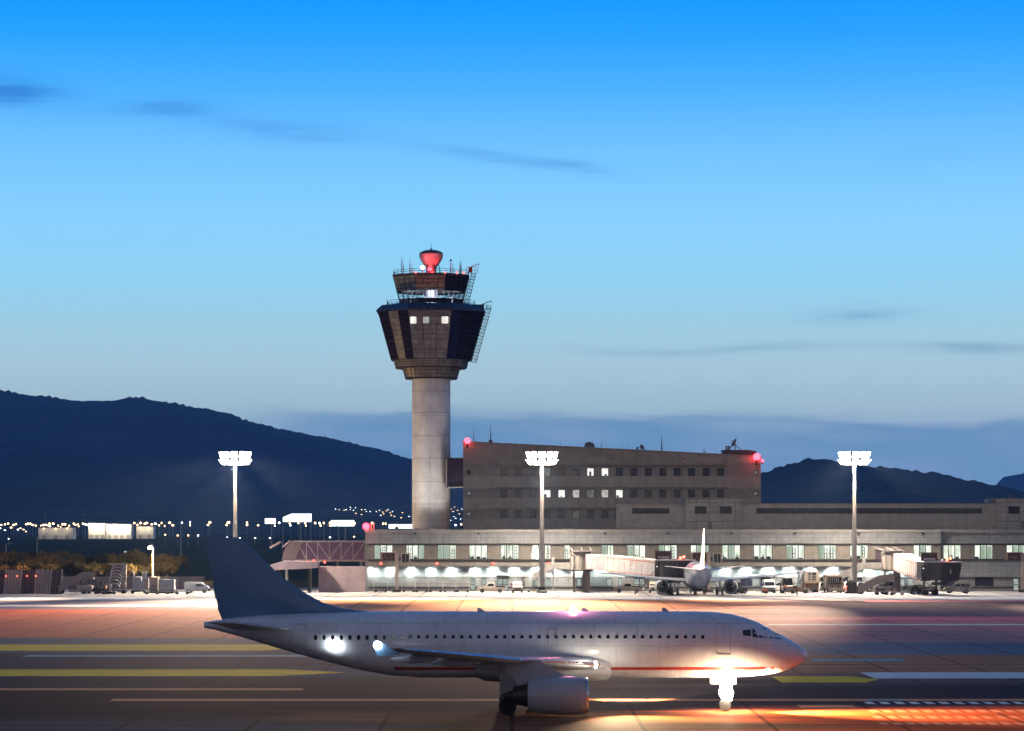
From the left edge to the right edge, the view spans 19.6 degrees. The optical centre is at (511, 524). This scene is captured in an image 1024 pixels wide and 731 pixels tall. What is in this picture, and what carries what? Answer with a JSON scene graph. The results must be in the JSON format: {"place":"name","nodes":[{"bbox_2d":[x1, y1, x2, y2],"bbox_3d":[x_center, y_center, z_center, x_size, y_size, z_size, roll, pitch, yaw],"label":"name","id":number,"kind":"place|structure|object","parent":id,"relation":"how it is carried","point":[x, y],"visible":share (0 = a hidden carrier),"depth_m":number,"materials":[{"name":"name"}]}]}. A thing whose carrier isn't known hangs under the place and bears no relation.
{"place":"outdoors","nodes":[
{"label":"outdoors","id":0,"kind":"place"},
{"bbox_2d":[38,527,76,538],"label":"warehouse","id":1,"kind":"structure","parent":0,"point":[56,532],"depth_m":2400.00,"materials":[{"name":"grey metal"}]},
{"bbox_2d":[88,523,107,538],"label":"warehouse","id":2,"kind":"structure","parent":0,"point":[97,530],"depth_m":2500.00,"materials":[{"name":"white metal"}]},
{"bbox_2d":[106,524,133,538],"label":"warehouse","id":3,"kind":"structure","parent":0,"point":[119,531],"depth_m":2450.00,"materials":[{"name":"white metal"}]},
{"bbox_2d":[62,577,203,587],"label":"perimeter wall","id":4,"kind":"structure","parent":0,"point":[180,582],"depth_m":545.00,"materials":[{"name":"beige paint"}]},
{"bbox_2d":[136,526,155,538],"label":"warehouse","id":5,"kind":"structure","parent":0,"point":[145,532],"depth_m":2500.00,"materials":[{"name":"white metal"}]},
{"bbox_2d":[0,390,462,507],"bbox_3d":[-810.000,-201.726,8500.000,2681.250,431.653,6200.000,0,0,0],"label":"mountain","id":6,"kind":"structure","parent":0,"point":[144,441],"depth_m":7738.80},
{"bbox_2d":[0,472,462,534],"bbox_3d":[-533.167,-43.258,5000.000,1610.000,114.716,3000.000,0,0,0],"label":"foothill","id":7,"kind":"structure","parent":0,"point":[37,499],"depth_m":4633.28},
{"bbox_2d":[376,248,491,529],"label":"control tower","id":8,"kind":"structure","parent":0,"point":[431,338],"depth_m":595.93,"materials":[{"name":"concrete"}]},
{"bbox_2d":[445,458,462,487],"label":"link bridge","id":9,"kind":"structure","parent":8,"relation":"attached to","point":[455,471],"depth_m":595.50,"materials":[{"name":"brown metal"}]},
{"bbox_2d":[0,535,1023,730],"bbox_3d":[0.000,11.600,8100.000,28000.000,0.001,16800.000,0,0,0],"label":"ground","id":10,"kind":"structure","parent":0,"point":[958,648],"depth_m":228.93,"materials":[{"name":"grey asphalt"}]},
{"bbox_2d":[0,559,19,568],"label":"olive tree","id":11,"kind":"object","parent":10,"relation":"on","point":[13,562],"visible":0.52,"depth_m":623.63,"materials":[{"name":"green plant"}]},
{"bbox_2d":[17,561,40,569],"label":"olive tree","id":12,"kind":"object","parent":10,"relation":"on","point":[31,566],"visible":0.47,"depth_m":618.81,"materials":[{"name":"green plant"}]},
{"bbox_2d":[0,569,62,593],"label":"blast screen","id":13,"kind":"object","parent":10,"relation":"on","point":[22,581],"visible":1,"depth_m":500.08,"materials":[{"name":"grey metal"}]},
{"bbox_2d":[32,554,56,565],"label":"dry tree","id":14,"kind":"object","parent":10,"relation":"on","point":[45,559],"visible":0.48,"depth_m":653.01,"materials":[{"name":"brown plant"}]},
{"bbox_2d":[37,563,57,569],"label":"olive tree","id":15,"kind":"object","parent":10,"relation":"on","point":[49,566],"visible":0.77,"depth_m":616.14,"materials":[{"name":"green plant"}]},
{"bbox_2d":[41,550,64,561],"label":"dry tree","id":16,"kind":"object","parent":10,"relation":"on","point":[61,554],"visible":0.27,"depth_m":706.74,"materials":[{"name":"brown plant"}]},
{"bbox_2d":[53,555,78,576],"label":"olive tree","id":17,"kind":"object","parent":10,"relation":"on","point":[55,557],"visible":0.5,"depth_m":652.08,"materials":[{"name":"green plant"}]},
{"bbox_2d":[58,561,84,576],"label":"olive tree","id":18,"kind":"object","parent":10,"relation":"on","point":[64,567],"visible":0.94,"depth_m":621.36,"materials":[{"name":"green plant"}]},
{"bbox_2d":[66,554,84,575],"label":"olive tree","id":19,"kind":"object","parent":10,"relation":"on","point":[81,557],"visible":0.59,"depth_m":652.86,"materials":[{"name":"green plant"}]},
{"bbox_2d":[59,572,94,593],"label":"passenger stairs","id":20,"kind":"structure","parent":10,"relation":"on","point":[81,587],"depth_m":499.01,"materials":[{"name":"metal"}]},
{"bbox_2d":[71,561,96,573],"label":"olive tree","id":21,"kind":"object","parent":10,"relation":"on","point":[79,566],"visible":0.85,"depth_m":618.45,"materials":[{"name":"green plant"}]},
{"bbox_2d":[84,564,102,574],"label":"olive tree","id":22,"kind":"object","parent":10,"relation":"on","point":[95,569],"visible":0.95,"depth_m":613.70,"materials":[{"name":"green plant"}]},
{"bbox_2d":[84,556,106,576],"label":"olive tree","id":23,"kind":"object","parent":10,"relation":"on","point":[88,560],"visible":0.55,"depth_m":657.32,"materials":[{"name":"green plant"}]},
{"bbox_2d":[92,583,111,593],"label":"baggage tractor","id":24,"kind":"object","parent":10,"relation":"on","point":[97,590],"visible":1,"depth_m":498.43,"materials":[{"name":"paint"}]},
{"bbox_2d":[96,552,118,575],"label":"olive tree","id":25,"kind":"object","parent":10,"relation":"on","point":[103,556],"visible":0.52,"depth_m":657.74,"materials":[{"name":"green plant"}]},
{"bbox_2d":[0,605,217,606],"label":"taxiway marking","id":26,"kind":"object","parent":10,"relation":"on","point":[108,605],"visible":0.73,"depth_m":425.03,"materials":[{"name":"white paint"}]},
{"bbox_2d":[107,563,126,593],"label":"ribbed stair hood","id":27,"kind":"object","parent":10,"relation":"on","point":[118,571],"visible":0.91,"depth_m":502.60,"materials":[{"name":"white paint"}]},
{"bbox_2d":[116,551,134,576],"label":"olive tree","id":28,"kind":"object","parent":10,"relation":"on","point":[124,556],"visible":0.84,"depth_m":633.98,"materials":[{"name":"green plant"}]},
{"bbox_2d":[128,549,148,576],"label":"olive tree","id":29,"kind":"object","parent":10,"relation":"on","point":[138,555],"visible":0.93,"depth_m":633.90,"materials":[{"name":"green plant"}]},
{"bbox_2d":[0,644,279,650],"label":"taxiway marking","id":30,"kind":"object","parent":10,"relation":"on","point":[133,647],"visible":0.91,"depth_m":281.12,"materials":[{"name":"yellow paint"}]},
{"bbox_2d":[131,571,149,593],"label":"cargo loader","id":31,"kind":"object","parent":10,"relation":"on","point":[140,584],"visible":0.86,"depth_m":501.90,"materials":[{"name":"white paint"}]},
{"bbox_2d":[134,564,151,574],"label":"olive tree","id":32,"kind":"object","parent":10,"relation":"on","point":[140,568],"visible":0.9,"depth_m":606.67,"materials":[{"name":"green plant"}]},
{"bbox_2d":[0,688,303,689],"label":"taxiway marking","id":33,"kind":"object","parent":10,"relation":"on","point":[151,688],"visible":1,"depth_m":210.66,"materials":[{"name":"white paint"}]},
{"bbox_2d":[149,577,158,592],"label":"cargo container","id":34,"kind":"object","parent":10,"relation":"on","point":[153,583],"visible":0.91,"depth_m":506.00,"materials":[{"name":"silver metal"}]},
{"bbox_2d":[147,561,170,576],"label":"olive tree","id":35,"kind":"object","parent":10,"relation":"on","point":[158,566],"visible":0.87,"depth_m":624.68,"materials":[{"name":"green plant"}]},
{"bbox_2d":[22,655,306,656],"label":"taxiway marking","id":36,"kind":"object","parent":10,"relation":"on","point":[164,656],"visible":0.75,"depth_m":261.89,"materials":[{"name":"white paint"}]},
{"bbox_2d":[156,563,174,576],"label":"olive tree","id":37,"kind":"object","parent":10,"relation":"on","point":[168,567],"visible":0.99,"depth_m":622.74,"materials":[{"name":"green plant"}]},
{"bbox_2d":[156,553,174,576],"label":"olive tree","id":38,"kind":"object","parent":10,"relation":"on","point":[162,556],"visible":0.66,"depth_m":633.90,"materials":[{"name":"green plant"}]},
{"bbox_2d":[158,579,174,592],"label":"cargo container","id":39,"kind":"object","parent":10,"relation":"on","point":[166,584],"visible":0.96,"depth_m":503.00,"materials":[{"name":"silver metal"}]},
{"bbox_2d":[0,669,346,675],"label":"taxiway marking","id":40,"kind":"object","parent":10,"relation":"on","point":[143,672],"visible":1,"depth_m":233.50,"materials":[{"name":"yellow paint"}]},
{"bbox_2d":[166,557,182,576],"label":"olive tree","id":41,"kind":"object","parent":10,"relation":"on","point":[176,562],"visible":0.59,"depth_m":634.67,"materials":[{"name":"green plant"}]},
{"bbox_2d":[170,554,190,576],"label":"olive tree","id":42,"kind":"object","parent":10,"relation":"on","point":[184,560],"visible":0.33,"depth_m":654.14,"materials":[{"name":"green plant"}]},
{"bbox_2d":[184,582,209,592],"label":"van","id":43,"kind":"object","parent":10,"relation":"on","point":[196,586],"visible":0.88,"depth_m":505.17,"materials":[{"name":"white paint"}]},
{"bbox_2d":[219,451,250,536],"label":"floodlight mast","id":44,"kind":"object","parent":10,"relation":"on","point":[235,458],"visible":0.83,"depth_m":504.48,"materials":[{"name":"metal"}]},
{"bbox_2d":[283,514,311,540],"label":"billboard","id":45,"kind":"object","parent":10,"relation":"on","point":[299,518],"visible":0.87,"depth_m":1500.00,"materials":[{"name":"paint"}]},
{"bbox_2d":[270,540,365,590],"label":"glass walkway","id":46,"kind":"structure","parent":10,"relation":"on","point":[337,552],"depth_m":523.15,"materials":[{"name":"metal"}]},
{"bbox_2d":[271,560,365,591],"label":"ramp shelter","id":47,"kind":"object","parent":10,"relation":"on","point":[341,578],"visible":0.92,"depth_m":514.00,"materials":[{"name":"paint"}]},
{"bbox_2d":[331,520,354,540],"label":"billboard","id":48,"kind":"object","parent":10,"relation":"on","point":[344,523],"visible":0.87,"depth_m":1500.00,"materials":[{"name":"paint"}]},
{"bbox_2d":[380,552,409,591],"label":"stand sign","id":49,"kind":"object","parent":10,"relation":"on","point":[393,556],"visible":1,"depth_m":510.78,"materials":[{"name":"metal"}]},
{"bbox_2d":[389,524,411,529],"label":"billboard","id":50,"kind":"object","parent":10,"relation":"on","point":[402,526],"visible":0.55,"depth_m":1300.00,"materials":[{"name":"paint"}]},
{"bbox_2d":[477,583,505,592],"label":"pickup truck","id":51,"kind":"object","parent":10,"relation":"on","point":[491,587],"visible":1,"depth_m":508.13,"materials":[{"name":"beige paint"}]},
{"bbox_2d":[204,537,806,715],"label":"taxiing airliner","id":52,"kind":"object","parent":10,"relation":"on","point":[550,662],"visible":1,"depth_m":183.41,"materials":[{"name":"white paint"}]},
{"bbox_2d":[743,628,780,638],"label":"cockpit window","id":53,"kind":"structure","parent":52,"relation":"in","point":[745,632],"depth_m":183.53,"materials":[{"name":"black glass"}]},
{"bbox_2d":[0,597,1023,599],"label":"taxiway marking","id":54,"kind":"object","parent":10,"relation":"on","point":[447,598],"visible":0.91,"depth_m":468.25,"materials":[{"name":"white paint"}]},
{"bbox_2d":[510,581,524,592],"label":"van","id":55,"kind":"object","parent":10,"relation":"on","point":[517,586],"visible":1,"depth_m":506.39,"materials":[{"name":"beige paint"}]},
{"bbox_2d":[526,451,557,592],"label":"floodlight mast","id":56,"kind":"object","parent":10,"relation":"on","point":[534,458],"visible":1,"depth_m":504.62,"materials":[{"name":"metal"}]},
{"bbox_2d":[110,699,1023,700],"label":"taxiway marking","id":57,"kind":"object","parent":10,"relation":"on","point":[589,700],"visible":0.86,"depth_m":196.26,"materials":[{"name":"white paint"}]},
{"bbox_2d":[463,425,763,529],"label":"office block","id":58,"kind":"structure","parent":10,"relation":"on","point":[589,486],"depth_m":584.88,"materials":[{"name":"concrete"}]},
{"bbox_2d":[532,547,695,593],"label":"jet bridge","id":59,"kind":"structure","parent":10,"relation":"on","point":[585,562],"depth_m":501.90,"materials":[{"name":"white metal"}]},
{"bbox_2d":[613,583,642,592],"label":"pickup truck","id":60,"kind":"object","parent":10,"relation":"on","point":[626,587],"visible":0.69,"depth_m":508.15,"materials":[{"name":"beige paint"}]},
{"bbox_2d":[597,529,803,594],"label":"parked airliner","id":61,"kind":"object","parent":10,"relation":"on","point":[697,575],"visible":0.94,"depth_m":487.60,"materials":[{"name":"white paint"}]},
{"bbox_2d":[691,552,721,591],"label":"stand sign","id":62,"kind":"object","parent":10,"relation":"on","point":[697,556],"visible":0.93,"depth_m":510.80,"materials":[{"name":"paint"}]},
{"bbox_2d":[762,579,776,592],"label":"van","id":63,"kind":"object","parent":10,"relation":"on","point":[769,584],"visible":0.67,"depth_m":504.22,"materials":[{"name":"white paint"}]},
{"bbox_2d":[789,582,809,593],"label":"baggage tractor","id":64,"kind":"object","parent":10,"relation":"on","point":[803,590],"visible":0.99,"depth_m":501.28,"materials":[{"name":"beige paint"}]},
{"bbox_2d":[798,571,819,592],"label":"catering truck","id":65,"kind":"object","parent":10,"relation":"on","point":[809,579],"visible":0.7,"depth_m":508.10,"materials":[{"name":"beige paint"}]},
{"bbox_2d":[616,494,1023,529],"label":"plant annex","id":66,"kind":"object","parent":10,"relation":"on","point":[738,514],"visible":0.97,"depth_m":552.00,"materials":[{"name":"grey concrete"}]},
{"bbox_2d":[695,506,706,513],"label":"window","id":67,"kind":"structure","parent":66,"relation":"in","point":[698,509],"depth_m":551.53,"materials":[{"name":"black glass"}]},
{"bbox_2d":[720,506,731,513],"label":"window","id":68,"kind":"structure","parent":66,"relation":"in","point":[723,509],"depth_m":551.53,"materials":[{"name":"black glass"}]},
{"bbox_2d":[772,676,877,682],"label":"taxiway marking","id":69,"kind":"object","parent":10,"relation":"on","point":[817,679],"visible":1,"depth_m":222.93,"materials":[{"name":"yellow paint"}]},
{"bbox_2d":[797,705,856,707],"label":"taxiway marking","id":70,"kind":"object","parent":10,"relation":"on","point":[826,706],"visible":1,"depth_m":189.78,"materials":[{"name":"white paint"}]},
{"bbox_2d":[823,574,841,592],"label":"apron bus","id":71,"kind":"object","parent":10,"relation":"on","point":[832,582],"visible":1,"depth_m":505.96,"materials":[{"name":"beige paint"}]},
{"bbox_2d":[838,451,869,590],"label":"floodlight mast","id":72,"kind":"object","parent":10,"relation":"on","point":[853,458],"visible":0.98,"depth_m":504.62,"materials":[{"name":"metal"}]},
{"bbox_2d":[844,577,864,593],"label":"electric cabinet","id":73,"kind":"object","parent":10,"relation":"on","point":[851,587],"visible":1,"depth_m":501.60,"materials":[{"name":"metal"}]},
{"bbox_2d":[810,659,905,660],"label":"taxiway marking","id":74,"kind":"object","parent":10,"relation":"on","point":[857,659],"visible":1,"depth_m":255.11,"materials":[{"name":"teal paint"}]},
{"bbox_2d":[858,574,894,593],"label":"passenger stairs","id":75,"kind":"structure","parent":10,"relation":"on","point":[879,579],"depth_m":496.01,"materials":[{"name":"white metal"}]},
{"bbox_2d":[873,587,889,594],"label":"ground power unit","id":76,"kind":"object","parent":10,"relation":"on","point":[877,590],"visible":1,"depth_m":492.32,"materials":[{"name":"beige paint"}]},
{"bbox_2d":[748,618,1023,618],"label":"taxiway marking","id":77,"kind":"object","parent":10,"relation":"on","point":[885,618],"visible":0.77,"depth_m":368.24,"materials":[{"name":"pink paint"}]},
{"bbox_2d":[768,624,1023,624],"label":"taxiway marking","id":78,"kind":"object","parent":10,"relation":"on","point":[895,624],"visible":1,"depth_m":346.05,"materials":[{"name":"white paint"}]},
{"bbox_2d":[838,547,962,594],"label":"jet bridge","id":79,"kind":"structure","parent":10,"relation":"on","point":[926,566],"depth_m":491.67,"materials":[{"name":"white metal"}]},
{"bbox_2d":[909,585,921,593],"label":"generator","id":80,"kind":"object","parent":10,"relation":"on","point":[916,588],"visible":1,"depth_m":495.30,"materials":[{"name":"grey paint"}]},
{"bbox_2d":[860,672,1023,677],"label":"taxiway marking","id":81,"kind":"object","parent":10,"relation":"on","point":[946,674],"visible":1,"depth_m":230.30,"materials":[{"name":"white paint"}]},
{"bbox_2d":[861,600,1023,601],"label":"taxiway marking","id":82,"kind":"object","parent":10,"relation":"on","point":[943,600],"visible":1,"depth_m":455.86,"materials":[{"name":"pink paint"}]},
{"bbox_2d":[943,582,971,592],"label":"suv","id":83,"kind":"object","parent":10,"relation":"on","point":[964,587],"visible":1,"depth_m":504.10,"materials":[{"name":"silver metal"}]},
{"bbox_2d":[1006,552,1023,591],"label":"stand sign","id":84,"kind":"object","parent":10,"relation":"on","point":[1014,555],"visible":1,"depth_m":510.80,"materials":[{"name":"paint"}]},
{"bbox_2d":[0,0,1023,484],"label":"sky","id":85,"kind":"structure","parent":0,"point":[791,231],"materials":[{"name":"blue"}]},
{"bbox_2d":[363,523,1023,590],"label":"terminal building","id":86,"kind":"structure","parent":0,"point":[462,559],"depth_m":520.90,"materials":[{"name":"concrete"}]},
{"bbox_2d":[374,545,392,558],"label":"window","id":87,"kind":"structure","parent":86,"relation":"in","point":[377,548],"depth_m":520.91,"materials":[{"name":"white glass"}]},
{"bbox_2d":[406,545,423,558],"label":"window","id":88,"kind":"structure","parent":86,"relation":"in","point":[416,551],"depth_m":522.44,"materials":[{"name":"white glass"}]},
{"bbox_2d":[438,545,455,558],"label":"window","id":89,"kind":"structure","parent":86,"relation":"in","point":[444,551],"depth_m":520.91,"materials":[{"name":"white glass"}]},
{"bbox_2d":[469,545,486,558],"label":"window","id":90,"kind":"structure","parent":86,"relation":"in","point":[475,551],"depth_m":523.33,"materials":[{"name":"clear glass"}]},
{"bbox_2d":[498,578,507,590],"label":"door","id":91,"kind":"structure","parent":86,"relation":"in","point":[501,581],"depth_m":521.54,"materials":[{"name":"white glass"}]},
{"bbox_2d":[501,545,518,558],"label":"window","id":92,"kind":"structure","parent":86,"relation":"in","point":[507,551],"depth_m":523.33,"materials":[{"name":"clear glass"}]},
{"bbox_2d":[532,545,550,558],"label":"window","id":93,"kind":"structure","parent":86,"relation":"in","point":[535,548],"depth_m":523.33,"materials":[{"name":"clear glass"}]},
{"bbox_2d":[601,545,613,554],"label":"window","id":94,"kind":"structure","parent":86,"relation":"in","point":[605,549],"depth_m":520.91,"materials":[{"name":"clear glass"}]},
{"bbox_2d":[627,545,644,557],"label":"window","id":95,"kind":"structure","parent":86,"relation":"in","point":[632,550],"depth_m":523.33,"materials":[{"name":"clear glass"}]},
{"bbox_2d":[659,545,676,558],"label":"window","id":96,"kind":"structure","parent":86,"relation":"in","point":[673,548],"depth_m":522.44,"materials":[{"name":"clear glass"}]},
{"bbox_2d":[691,545,708,552],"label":"window","id":97,"kind":"structure","parent":86,"relation":"in","point":[694,548],"depth_m":520.91,"materials":[{"name":"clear glass"}]},
{"bbox_2d":[722,545,739,558],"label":"window","id":98,"kind":"structure","parent":86,"relation":"in","point":[728,551],"depth_m":523.33,"materials":[{"name":"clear glass"}]},
{"bbox_2d":[754,545,771,558],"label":"window","id":99,"kind":"structure","parent":86,"relation":"in","point":[760,551],"depth_m":523.33,"materials":[{"name":"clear glass"}]},
{"bbox_2d":[786,545,803,558],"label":"window","id":100,"kind":"structure","parent":86,"relation":"in","point":[792,551],"depth_m":523.33,"materials":[{"name":"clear glass"}]},
{"bbox_2d":[818,545,835,558],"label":"window","id":101,"kind":"structure","parent":86,"relation":"in","point":[824,551],"depth_m":523.33,"materials":[{"name":"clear glass"}]},
{"bbox_2d":[850,545,867,558],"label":"window","id":102,"kind":"structure","parent":86,"relation":"in","point":[862,550],"depth_m":523.33,"materials":[{"name":"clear glass"}]},
{"bbox_2d":[913,545,931,556],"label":"window","id":103,"kind":"structure","parent":86,"relation":"in","point":[916,548],"depth_m":522.05,"materials":[{"name":"white glass"}]},
{"bbox_2d":[941,545,960,560],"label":"window","id":104,"kind":"structure","parent":86,"relation":"in","point":[953,551],"depth_m":523.71,"materials":[{"name":"white glass"}]},
{"bbox_2d":[975,545,992,558],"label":"window","id":105,"kind":"structure","parent":86,"relation":"in","point":[981,551],"depth_m":522.31,"materials":[{"name":"white glass"}]},
{"bbox_2d":[975,577,993,585],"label":"window","id":106,"kind":"structure","parent":86,"relation":"in","point":[979,581],"depth_m":522.18,"materials":[{"name":"blue glass"}]},
{"bbox_2d":[1007,545,1023,552],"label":"window","id":107,"kind":"structure","parent":86,"relation":"in","point":[1010,548],"depth_m":522.31,"materials":[{"name":"white glass"}]},
{"bbox_2d":[780,577,793,592],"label":"baggage tractor","id":108,"kind":"object","parent":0,"point":[787,581],"visible":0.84,"depth_m":504.60,"materials":[{"name":"beige paint"}]},
{"bbox_2d":[761,458,1023,502],"bbox_3d":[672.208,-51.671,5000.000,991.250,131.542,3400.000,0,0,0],"label":"hill","id":109,"kind":"structure","parent":0,"point":[808,480],"depth_m":4466.94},
{"bbox_2d":[996,473,1023,491],"bbox_3d":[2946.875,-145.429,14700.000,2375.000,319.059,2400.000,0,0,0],"label":"mountain","id":110,"kind":"structure","parent":0,"point":[1015,482],"depth_m":14813.10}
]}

